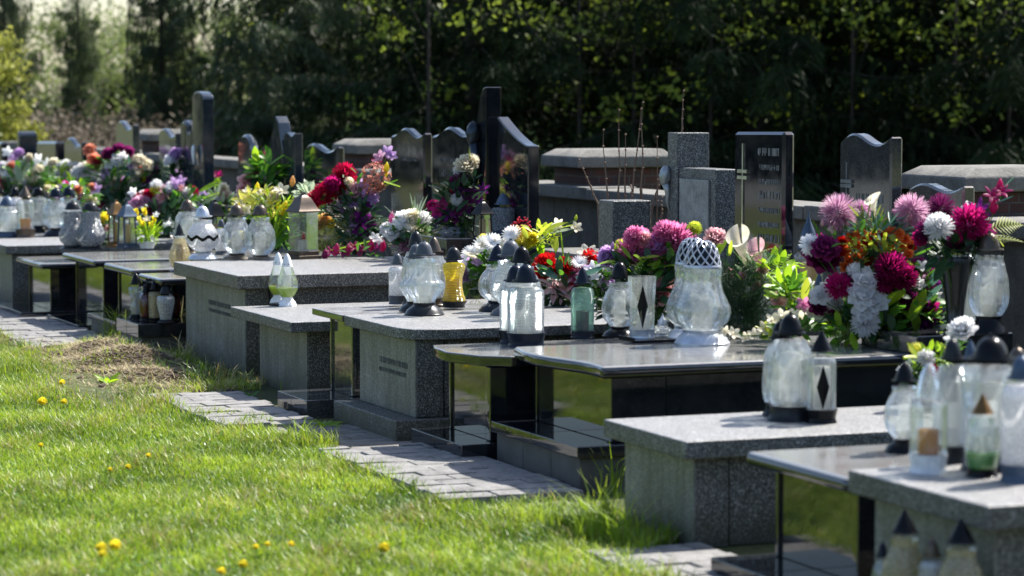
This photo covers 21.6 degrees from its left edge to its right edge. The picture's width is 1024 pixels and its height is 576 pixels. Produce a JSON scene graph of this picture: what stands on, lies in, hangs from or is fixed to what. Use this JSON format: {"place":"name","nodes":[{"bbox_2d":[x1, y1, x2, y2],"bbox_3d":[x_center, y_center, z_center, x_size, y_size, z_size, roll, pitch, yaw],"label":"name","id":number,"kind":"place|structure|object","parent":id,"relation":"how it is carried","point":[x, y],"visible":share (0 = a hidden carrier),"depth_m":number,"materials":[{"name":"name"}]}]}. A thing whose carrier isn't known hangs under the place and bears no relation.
{"place":"outdoors","nodes":[
{"label":"outdoors","id":0,"kind":"place"},
{"bbox_2d":[0,207,64,217],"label":"tomb","id":1,"kind":"object","parent":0,"point":[26,214],"visible":0.05,"depth_m":27.85,"materials":[{"name":"stone"}]},
{"bbox_2d":[0,146,59,210],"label":"flower arrangement","id":2,"kind":"object","parent":1,"relation":"on","point":[28,171],"visible":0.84,"depth_m":27.98,"materials":[{"name":"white plant"}]},
{"bbox_2d":[0,301,108,346],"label":"paved path","id":3,"kind":"structure","parent":0,"point":[38,327],"depth_m":19.36,"materials":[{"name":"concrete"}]},
{"bbox_2d":[5,332,256,403],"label":"dead grass","id":4,"kind":"structure","parent":0,"point":[140,366],"depth_m":16.43,"materials":[{"name":"beige plant"}]},
{"bbox_2d":[1,0,277,98],"label":"sky","id":5,"kind":"structure","parent":0,"point":[104,6],"materials":[{"name":"white"}]},
{"bbox_2d":[150,391,316,429],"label":"paved path","id":6,"kind":"structure","parent":0,"point":[243,402],"depth_m":14.38,"materials":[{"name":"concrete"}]},
{"bbox_2d":[270,424,411,447],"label":"paved path","id":7,"kind":"structure","parent":0,"point":[350,436],"depth_m":13.34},
{"bbox_2d":[0,99,774,575],"bbox_3d":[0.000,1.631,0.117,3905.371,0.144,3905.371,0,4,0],"label":"ground","id":8,"kind":"structure","parent":0,"point":[268,393],"depth_m":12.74,"materials":[{"name":"green plant"}]},
{"bbox_2d":[0,0,47,122],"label":"spruce tree","id":9,"kind":"object","parent":8,"relation":"on","point":[9,12],"visible":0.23,"depth_m":51.67,"materials":[{"name":"green plant"}]},
{"bbox_2d":[0,17,53,141],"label":"leafy shrub","id":10,"kind":"object","parent":8,"relation":"on","point":[11,117],"visible":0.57,"depth_m":39.88,"materials":[{"name":"green plant"}]},
{"bbox_2d":[0,256,75,315],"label":"tomb","id":11,"kind":"object","parent":8,"relation":"on","point":[52,284],"visible":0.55,"depth_m":20.76,"materials":[{"name":"black stone"}]},
{"bbox_2d":[0,220,158,229],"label":"tomb","id":12,"kind":"object","parent":8,"relation":"on","point":[49,222],"visible":0.02,"depth_m":25.36,"materials":[{"name":"stone"}]},
{"bbox_2d":[70,142,164,223],"bbox_3d":[-3.705,-0.986,25.242,0.922,0.769,0.445,0,4,0],"label":"flower arrangement","id":13,"kind":"object","parent":12,"relation":"on","point":[139,168],"visible":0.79,"depth_m":25.16,"materials":[{"name":"multicoloured plant"}]},
{"bbox_2d":[54,0,106,136],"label":"spruce tree","id":14,"kind":"object","parent":8,"relation":"on","point":[73,88],"visible":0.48,"depth_m":53.72,"materials":[{"name":"green plant"}]},
{"bbox_2d":[13,100,173,149],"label":"brush","id":15,"kind":"object","parent":8,"relation":"on","point":[107,142],"visible":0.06,"depth_m":43.73,"materials":[{"name":"brown plant"}]},
{"bbox_2d":[10,0,216,135],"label":"leafy tree","id":16,"kind":"object","parent":8,"relation":"on","point":[60,30],"visible":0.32,"depth_m":61.28,"materials":[{"name":"green plant"}]},
{"bbox_2d":[0,234,233,302],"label":"tomb","id":17,"kind":"object","parent":8,"relation":"on","point":[14,280],"visible":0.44,"depth_m":21.78,"materials":[{"name":"stone"}]},
{"bbox_2d":[76,201,105,249],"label":"grave lantern","id":18,"kind":"object","parent":17,"relation":"on","point":[90,234],"visible":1,"depth_m":20.88,"materials":[{"name":"white glass"}]},
{"bbox_2d":[127,175,219,238],"bbox_3d":[-2.827,-0.653,22.343,0.801,0.579,0.416,0,4,0],"label":"flower arrangement","id":19,"kind":"object","parent":17,"relation":"on","point":[159,196],"visible":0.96,"depth_m":22.31,"materials":[{"name":"multicoloured plant"}]},
{"bbox_2d":[117,273,185,350],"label":"tomb","id":20,"kind":"object","parent":8,"relation":"on","point":[156,333],"visible":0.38,"depth_m":17.91,"materials":[{"name":"black stone"}]},
{"bbox_2d":[115,0,202,128],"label":"spruce tree","id":21,"kind":"object","parent":8,"relation":"on","point":[168,88],"visible":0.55,"depth_m":49.65,"materials":[{"name":"green plant"}]},
{"bbox_2d":[90,1,278,113],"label":"leafy tree","id":22,"kind":"object","parent":8,"relation":"on","point":[204,52],"visible":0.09,"depth_m":65.24,"materials":[{"name":"green plant"}]},
{"bbox_2d":[47,247,340,329],"bbox_3d":[-2.410,-0.005,20.352,2.020,0.510,1.050,-2,4,-22],"label":"tomb","id":23,"kind":"object","parent":8,"relation":"on","point":[96,282],"visible":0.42,"depth_m":19.99,"materials":[{"name":"black stone"}]},
{"bbox_2d":[184,92,213,232],"bbox_3d":[-2.807,-0.924,24.589,0.380,1.740,0.850,-2,4,-22],"label":"monument","id":24,"kind":"object","parent":8,"relation":"on","point":[199,151],"visible":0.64,"depth_m":24.28,"materials":[{"name":"black stone"}]},
{"bbox_2d":[88,257,347,338],"bbox_3d":[-1.967,0.071,19.364,2.020,0.500,0.840,-2,4,-22],"label":"tomb","id":25,"kind":"object","parent":8,"relation":"on","point":[126,271],"visible":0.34,"depth_m":19.08,"materials":[{"name":"black stone"}]},
{"bbox_2d":[235,145,289,242],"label":"flower arrangement","id":26,"kind":"object","parent":25,"relation":"on","point":[251,176],"visible":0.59,"depth_m":21.86,"materials":[{"name":"green plant"}]},
{"bbox_2d":[228,176,304,251],"bbox_3d":[-1.778,-0.536,19.469,0.559,0.558,0.388,0,4,-5],"label":"flower arrangement","id":27,"kind":"object","parent":25,"relation":"on","point":[279,222],"visible":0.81,"depth_m":19.42,"materials":[{"name":"yellow plant"}]},
{"bbox_2d":[265,116,290,247],"bbox_3d":[-1.923,-0.655,22.268,0.210,1.534,0.610,-2,4,-22],"label":"headstone","id":28,"kind":"object","parent":8,"relation":"on","point":[281,127],"visible":0.26,"depth_m":22.09,"materials":[{"name":"grey stone"}]},
{"bbox_2d":[284,132,302,247],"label":"headstone","id":29,"kind":"object","parent":8,"relation":"on","point":[293,148],"visible":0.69,"depth_m":21.73,"materials":[{"name":"grey stone"}]},
{"bbox_2d":[169,0,434,156],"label":"spruce tree","id":30,"kind":"object","parent":8,"relation":"on","point":[316,22],"visible":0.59,"depth_m":38.76,"materials":[{"name":"green plant"}]},
{"bbox_2d":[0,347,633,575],"bbox_3d":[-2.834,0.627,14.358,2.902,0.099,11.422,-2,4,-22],"label":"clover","id":31,"kind":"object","parent":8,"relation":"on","point":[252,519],"visible":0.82,"depth_m":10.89,"materials":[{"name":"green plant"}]},
{"bbox_2d":[304,143,344,255],"bbox_3d":[-1.465,-0.470,21.117,0.210,1.328,0.966,-2,4,-22],"label":"headstone","id":32,"kind":"object","parent":8,"relation":"on","point":[321,161],"visible":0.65,"depth_m":21.05,"materials":[{"name":"black stone"}]},
{"bbox_2d":[174,256,503,375],"bbox_3d":[-1.053,0.160,17.264,1.900,0.620,1.500,-2,4,-22],"label":"tomb","id":33,"kind":"object","parent":8,"relation":"on","point":[216,291],"visible":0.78,"depth_m":16.64,"materials":[{"name":"grey stone"}]},
{"bbox_2d":[187,205,218,259],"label":"grave lantern","id":34,"kind":"object","parent":33,"relation":"on","point":[199,236],"visible":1,"depth_m":17.76,"materials":[{"name":"white glass"}]},
{"bbox_2d":[286,192,321,259],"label":"house lantern","id":35,"kind":"object","parent":33,"relation":"on","point":[302,202],"visible":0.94,"depth_m":17.86,"materials":[{"name":"brown metal"}]},
{"bbox_2d":[293,145,399,257],"bbox_3d":[-1.129,-0.570,18.303,0.742,0.805,0.393,0,4,0],"label":"flower arrangement","id":36,"kind":"object","parent":33,"relation":"on","point":[349,197],"visible":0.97,"depth_m":18.25,"materials":[{"name":"multicoloured plant"}]},
{"bbox_2d":[379,195,441,259],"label":"flower arrangement","id":37,"kind":"object","parent":33,"relation":"on","point":[399,228],"visible":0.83,"depth_m":17.67,"materials":[{"name":"white plant"}]},
{"bbox_2d":[428,146,491,232],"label":"flower arrangement","id":38,"kind":"object","parent":33,"relation":"on","point":[461,191],"visible":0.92,"depth_m":17.53,"materials":[{"name":"plant"}]},
{"bbox_2d":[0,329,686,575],"bbox_3d":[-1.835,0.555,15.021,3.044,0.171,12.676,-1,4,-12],"label":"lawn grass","id":39,"kind":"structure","parent":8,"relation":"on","point":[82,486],"depth_m":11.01,"materials":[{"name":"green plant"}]},
{"bbox_2d":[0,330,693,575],"bbox_3d":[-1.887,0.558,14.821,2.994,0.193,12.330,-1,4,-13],"label":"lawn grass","id":40,"kind":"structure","parent":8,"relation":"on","point":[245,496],"depth_m":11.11,"materials":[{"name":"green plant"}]},
{"bbox_2d":[230,299,524,389],"bbox_3d":[-0.573,0.349,15.818,1.900,0.450,1.200,-2,4,-22],"label":"tomb","id":41,"kind":"object","parent":8,"relation":"on","point":[294,347],"visible":0.35,"depth_m":15.35,"materials":[{"name":"stone"}]},
{"bbox_2d":[391,128,431,255],"bbox_3d":[-0.712,-0.412,19.306,0.210,1.472,0.824,-2,4,-22],"label":"headstone","id":42,"kind":"object","parent":8,"relation":"on","point":[411,168],"visible":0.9,"depth_m":19.19,"materials":[{"name":"black stone"}]},
{"bbox_2d":[325,0,520,137],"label":"leafy tree","id":43,"kind":"object","parent":8,"relation":"on","point":[429,68],"visible":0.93,"depth_m":34.61,"materials":[{"name":"green plant"}]},
{"bbox_2d":[192,403,684,550],"bbox_3d":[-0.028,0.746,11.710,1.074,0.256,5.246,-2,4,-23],"label":"edge grass","id":44,"kind":"structure","parent":8,"relation":"on","point":[592,523],"depth_m":10.25,"materials":[{"name":"green plant"}]},
{"bbox_2d":[432,127,475,232],"bbox_3d":[-0.373,-0.361,18.469,0.210,1.488,0.912,-2,4,-22],"label":"headstone","id":45,"kind":"object","parent":8,"relation":"on","point":[450,145],"visible":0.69,"depth_m":18.51,"materials":[{"name":"black stone"}]},
{"bbox_2d":[278,300,637,418],"bbox_3d":[-0.207,0.376,14.778,2.100,0.545,0.520,-2,4,-22],"label":"tomb","id":46,"kind":"object","parent":8,"relation":"on","point":[344,367],"visible":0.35,"depth_m":14.45,"materials":[{"name":"grey stone"}]},
{"bbox_2d":[440,246,466,307],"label":"grave lantern","id":47,"kind":"object","parent":46,"relation":"on","point":[453,296],"visible":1,"depth_m":14.56,"materials":[{"name":"yellow glass"}]},
{"bbox_2d":[457,214,582,302],"bbox_3d":[0.036,-0.150,15.548,0.748,0.553,0.386,0,4,0],"label":"flower arrangement","id":48,"kind":"object","parent":46,"relation":"on","point":[484,244],"visible":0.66,"depth_m":15.51,"materials":[{"name":"white plant"}]},
{"bbox_2d":[532,244,597,306],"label":"flower arrangement","id":49,"kind":"object","parent":46,"relation":"on","point":[564,269],"visible":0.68,"depth_m":14.76,"materials":[{"name":"plant"}]},
{"bbox_2d":[265,0,708,189],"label":"spruce tree","id":50,"kind":"object","parent":8,"relation":"on","point":[472,61],"visible":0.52,"depth_m":36.06,"materials":[{"name":"green plant"}]},
{"bbox_2d":[465,87,538,264],"bbox_3d":[0.025,-0.427,17.497,0.436,1.758,0.888,-2,4,-22],"label":"monument","id":51,"kind":"object","parent":8,"relation":"on","point":[505,150],"visible":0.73,"depth_m":17.49,"materials":[{"name":"black stone"}]},
{"bbox_2d":[0,129,1023,399],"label":"perimeter wall","id":52,"kind":"structure","parent":8,"relation":"on","point":[566,195],"depth_m":18.96,"materials":[{"name":"stone"}]},
{"bbox_2d":[334,306,752,440],"bbox_3d":[0.156,0.427,13.988,1.960,0.555,0.980,-2,4,-22],"label":"tomb","id":53,"kind":"object","parent":8,"relation":"on","point":[404,381],"visible":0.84,"depth_m":13.50,"materials":[{"name":"stone"}]},
{"bbox_2d":[404,240,444,316],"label":"grave lantern","id":54,"kind":"object","parent":53,"relation":"on","point":[424,309],"visible":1,"depth_m":14.06,"materials":[{"name":"clear glass"}]},
{"bbox_2d":[360,0,815,170],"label":"spruce tree","id":55,"kind":"object","parent":8,"relation":"on","point":[613,13],"visible":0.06,"depth_m":37.36,"materials":[{"name":"green plant"}]},
{"bbox_2d":[497,0,695,147],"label":"leafy tree","id":56,"kind":"object","parent":8,"relation":"on","point":[569,23],"visible":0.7,"depth_m":35.05,"materials":[{"name":"green plant"}]},
{"bbox_2d":[411,333,791,459],"bbox_3d":[0.559,0.523,13.023,1.980,0.500,0.680,-2,4,-22],"label":"tomb","id":57,"kind":"object","parent":8,"relation":"on","point":[489,383],"visible":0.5,"depth_m":12.57,"materials":[{"name":"black stone"}]},
{"bbox_2d":[506,262,545,347],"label":"grave lantern","id":58,"kind":"object","parent":57,"relation":"on","point":[525,274],"visible":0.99,"depth_m":12.95,"materials":[{"name":"glass"}]},
{"bbox_2d":[570,267,594,338],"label":"grave lantern","id":59,"kind":"object","parent":57,"relation":"on","point":[582,327],"visible":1,"depth_m":12.79,"materials":[{"name":"glass"}]},
{"bbox_2d":[575,219,733,330],"bbox_3d":[0.713,-0.062,13.239,0.810,0.561,0.472,0,4,0],"label":"flower arrangement","id":60,"kind":"object","parent":57,"relation":"on","point":[646,254],"visible":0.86,"depth_m":13.15,"materials":[{"name":"pink plant"}]},
{"bbox_2d":[680,224,804,338],"bbox_3d":[1.105,0.043,13.006,0.553,0.709,0.571,-3,5,-40],"label":"calla bouquet","id":61,"kind":"object","parent":57,"relation":"on","point":[748,309],"visible":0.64,"depth_m":12.94,"materials":[{"name":"green plant"}]},
{"bbox_2d":[515,0,695,146],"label":"leafy tree","id":62,"kind":"object","parent":8,"relation":"on","point":[597,58],"visible":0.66,"depth_m":34.74,"materials":[{"name":"green plant"}]},
{"bbox_2d":[586,199,650,301],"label":"stone block","id":63,"kind":"structure","parent":8,"relation":"on","point":[617,217],"depth_m":15.21,"materials":[{"name":"stone"}]},
{"bbox_2d":[578,90,684,238],"bbox_3d":[0.693,-0.280,15.593,0.630,1.738,0.290,0,4,0],"label":"bare shrub","id":64,"kind":"object","parent":8,"relation":"on","point":[632,185],"visible":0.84,"depth_m":15.58,"materials":[{"name":"brown plant"}]},
{"bbox_2d":[659,132,734,308],"bbox_3d":[1.046,-0.115,14.973,0.264,1.495,0.607,-2,4,-22],"label":"headstone","id":65,"kind":"object","parent":8,"relation":"on","point":[696,188],"visible":0.38,"depth_m":14.89,"materials":[{"name":"stone"}]},
{"bbox_2d":[624,0,810,168],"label":"leafy tree","id":66,"kind":"object","parent":8,"relation":"on","point":[677,79],"visible":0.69,"depth_m":34.15,"materials":[{"name":"green plant"}]},
{"bbox_2d":[491,336,967,494],"bbox_3d":[1.004,0.553,12.254,1.970,0.550,1.000,-2,4,-22],"label":"tomb","id":67,"kind":"object","parent":8,"relation":"on","point":[583,392],"visible":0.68,"depth_m":11.85,"materials":[{"name":"black stone"}]},
{"bbox_2d":[666,237,718,337],"bbox_3d":[0.856,0.002,12.726,0.250,0.482,0.258,4,6,44],"label":"grave lantern","id":68,"kind":"object","parent":67,"relation":"on","point":[677,330],"visible":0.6,"depth_m":12.77,"materials":[{"name":"clear glass"}]},
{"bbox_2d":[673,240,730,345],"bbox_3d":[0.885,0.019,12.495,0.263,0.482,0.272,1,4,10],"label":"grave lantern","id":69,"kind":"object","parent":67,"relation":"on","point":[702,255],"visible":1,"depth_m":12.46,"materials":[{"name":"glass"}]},
{"bbox_2d":[719,307,828,341],"bbox_3d":[1.209,0.162,12.393,0.506,0.192,0.243,0,4,0],"label":"orchid spray","id":70,"kind":"object","parent":67,"relation":"on","point":[766,329],"visible":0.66,"depth_m":12.39,"materials":[{"name":"beige plant"}]},
{"bbox_2d":[762,260,814,322],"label":"flower arrangement","id":71,"kind":"object","parent":67,"relation":"on","point":[789,289],"visible":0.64,"depth_m":12.68,"materials":[{"name":"green plant"}]},
{"bbox_2d":[796,232,944,348],"bbox_3d":[1.654,0.030,12.395,0.695,0.572,0.491,0,4,0],"label":"flower arrangement","id":72,"kind":"object","parent":67,"relation":"on","point":[866,308],"visible":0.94,"depth_m":12.24,"materials":[{"name":"purple plant"}]},
{"bbox_2d":[481,0,1017,201],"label":"spruce tree","id":73,"kind":"object","parent":8,"relation":"on","point":[758,79],"visible":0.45,"depth_m":34.71,"materials":[{"name":"green plant"}]},
{"bbox_2d":[735,132,793,332],"bbox_3d":[1.336,-0.069,14.196,0.210,1.515,0.684,-2,4,-22],"label":"headstone","id":74,"kind":"object","parent":8,"relation":"on","point":[764,179],"visible":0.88,"depth_m":14.06,"materials":[{"name":"black stone"}]},
{"bbox_2d":[604,399,1023,547],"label":"tomb","id":75,"kind":"object","parent":8,"relation":"on","point":[709,481],"visible":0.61,"depth_m":10.22,"materials":[{"name":"stone"}]},
{"bbox_2d":[766,312,813,422],"bbox_3d":[1.101,0.308,10.636,0.187,0.430,0.194,2,5,27],"label":"grave lantern","id":76,"kind":"object","parent":75,"relation":"on","point":[790,324],"visible":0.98,"depth_m":10.62,"materials":[{"name":"clear glass"}]},
{"bbox_2d":[805,330,837,423],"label":"grave lantern","id":77,"kind":"object","parent":75,"relation":"on","point":[821,415],"visible":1,"depth_m":10.52,"materials":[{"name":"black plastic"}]},
{"bbox_2d":[895,315,978,410],"bbox_3d":[1.727,0.315,10.971,0.328,0.417,0.211,0,4,0],"label":"flower arrangement","id":78,"kind":"object","parent":75,"relation":"on","point":[961,329],"visible":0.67,"depth_m":10.94,"materials":[{"name":"white plant"}]},
{"bbox_2d":[677,0,1023,194],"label":"spruce tree","id":79,"kind":"object","parent":8,"relation":"on","point":[903,39],"visible":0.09,"depth_m":36.08,"materials":[{"name":"green plant"}]},
{"bbox_2d":[711,438,1018,575],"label":"tomb","id":80,"kind":"object","parent":8,"relation":"on","point":[825,522],"visible":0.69,"depth_m":9.22,"materials":[{"name":"black stone"}]},
{"bbox_2d":[884,361,923,453],"bbox_3d":[1.379,0.416,9.455,0.142,0.322,0.139,-2,5,-26],"label":"grave lantern","id":81,"kind":"object","parent":80,"relation":"on","point":[900,445],"visible":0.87,"depth_m":9.44,"materials":[{"name":"clear glass"}]},
{"bbox_2d":[840,133,901,332],"bbox_3d":[1.812,-0.021,13.554,0.210,1.512,0.637,-2,4,-22],"label":"headstone","id":82,"kind":"object","parent":8,"relation":"on","point":[870,165],"visible":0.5,"depth_m":13.44,"materials":[{"name":"grey stone"}]},
{"bbox_2d":[779,0,969,135],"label":"leafy tree","id":83,"kind":"object","parent":8,"relation":"on","point":[852,22],"visible":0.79,"depth_m":34.50,"materials":[{"name":"green plant"}]},
{"bbox_2d":[765,0,1023,195],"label":"spruce tree","id":84,"kind":"object","parent":8,"relation":"on","point":[1004,77],"visible":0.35,"depth_m":34.74,"materials":[{"name":"green plant"}]},
{"bbox_2d":[848,464,1023,575],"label":"tomb","id":85,"kind":"object","parent":8,"relation":"on","point":[990,511],"visible":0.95,"depth_m":8.22,"materials":[{"name":"stone"}]},
{"bbox_2d":[909,364,947,474],"bbox_3d":[1.330,0.415,8.581,0.126,0.349,0.126,3,5,36],"label":"grave lantern","id":86,"kind":"object","parent":85,"relation":"on","point":[928,458],"visible":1,"depth_m":8.56,"materials":[{"name":"clear glass"}]},
{"bbox_2d":[932,336,970,464],"bbox_3d":[1.443,0.365,8.819,0.124,0.415,0.129,3,5,36],"label":"grave lantern","id":87,"kind":"object","parent":85,"relation":"on","point":[955,451],"visible":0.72,"depth_m":8.85,"materials":[{"name":"clear glass"}]},
{"bbox_2d":[964,394,999,478],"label":"grave lantern","id":88,"kind":"object","parent":85,"relation":"on","point":[982,464],"visible":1,"depth_m":8.48,"materials":[{"name":"clear glass"}]},
{"bbox_2d":[960,334,1019,473],"bbox_3d":[1.537,0.366,8.636,0.184,0.440,0.184,-3,5,-35],"label":"grave lantern","id":89,"kind":"object","parent":85,"relation":"on","point":[990,348],"visible":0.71,"depth_m":8.62,"materials":[{"name":"clear glass"}]},
{"bbox_2d":[999,353,1023,483],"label":"grave lantern","id":90,"kind":"object","parent":85,"relation":"on","point":[1012,430],"visible":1,"depth_m":8.34,"materials":[{"name":"clear glass"}]},
{"bbox_2d":[861,325,1012,400],"bbox_3d":[1.935,0.508,12.282,0.500,0.636,0.500,-2,4,-22],"label":"stone shelf","id":91,"kind":"object","parent":8,"relation":"on","point":[991,376],"visible":0.41,"depth_m":12.11,"materials":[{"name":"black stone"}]},
{"bbox_2d":[836,226,916,289],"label":"flower arrangement","id":92,"kind":"object","parent":91,"relation":"on","point":[869,251],"visible":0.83,"depth_m":12.34,"materials":[{"name":"orange plant"}]},
{"bbox_2d":[812,192,957,279],"bbox_3d":[1.727,-0.114,12.396,0.696,0.663,0.381,0,4,0],"label":"flower bouquet","id":93,"kind":"object","parent":91,"relation":"on","point":[838,221],"visible":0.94,"depth_m":12.36,"materials":[{"name":"pink plant"}]},
{"bbox_2d":[895,256,946,328],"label":"flower arrangement","id":94,"kind":"object","parent":91,"relation":"on","point":[922,297],"visible":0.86,"depth_m":12.33,"materials":[{"name":"green plant"}]},
{"bbox_2d":[911,176,1023,332],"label":"vase of flowers","id":95,"kind":"object","parent":91,"relation":"on","point":[953,273],"visible":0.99,"depth_m":12.01,"materials":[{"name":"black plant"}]},
{"bbox_2d":[968,231,1009,335],"bbox_3d":[2.131,-0.025,12.016,0.186,0.463,0.186,-3,5,-39],"label":"grave lantern","id":96,"kind":"object","parent":91,"relation":"on","point":[994,324],"visible":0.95,"depth_m":11.99,"materials":[{"name":"clear glass"}]},
{"bbox_2d":[908,183,974,399],"bbox_3d":[2.112,0.123,13.221,0.210,1.271,0.643,-2,4,-22],"label":"headstone","id":97,"kind":"object","parent":8,"relation":"on","point":[962,196],"visible":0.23,"depth_m":13.14,"materials":[{"name":"grey stone"}]},
{"bbox_2d":[871,0,1023,164],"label":"leafy tree","id":98,"kind":"object","parent":8,"relation":"on","point":[954,18],"visible":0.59,"depth_m":34.74,"materials":[{"name":"green plant"}]},
{"bbox_2d":[911,0,1023,161],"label":"leafy tree","id":99,"kind":"object","parent":8,"relation":"on","point":[959,58],"visible":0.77,"depth_m":33.94,"materials":[{"name":"green plant"}]},
{"bbox_2d":[319,442,582,505],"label":"paved path","id":100,"kind":"structure","parent":0,"point":[486,477],"depth_m":11.78,"materials":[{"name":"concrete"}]},
{"bbox_2d":[585,542,736,575],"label":"paved path","id":101,"kind":"structure","parent":0,"point":[700,555],"depth_m":9.77,"materials":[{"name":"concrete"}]},
{"bbox_2d":[882,509,923,575],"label":"grave lantern","id":102,"kind":"object","parent":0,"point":[904,525],"visible":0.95,"depth_m":8.10,"materials":[{"name":"clear glass"}]},
{"bbox_2d":[937,518,983,575],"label":"grave lantern","id":103,"kind":"object","parent":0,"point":[960,534],"visible":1,"depth_m":7.92,"materials":[{"name":"clear glass"}]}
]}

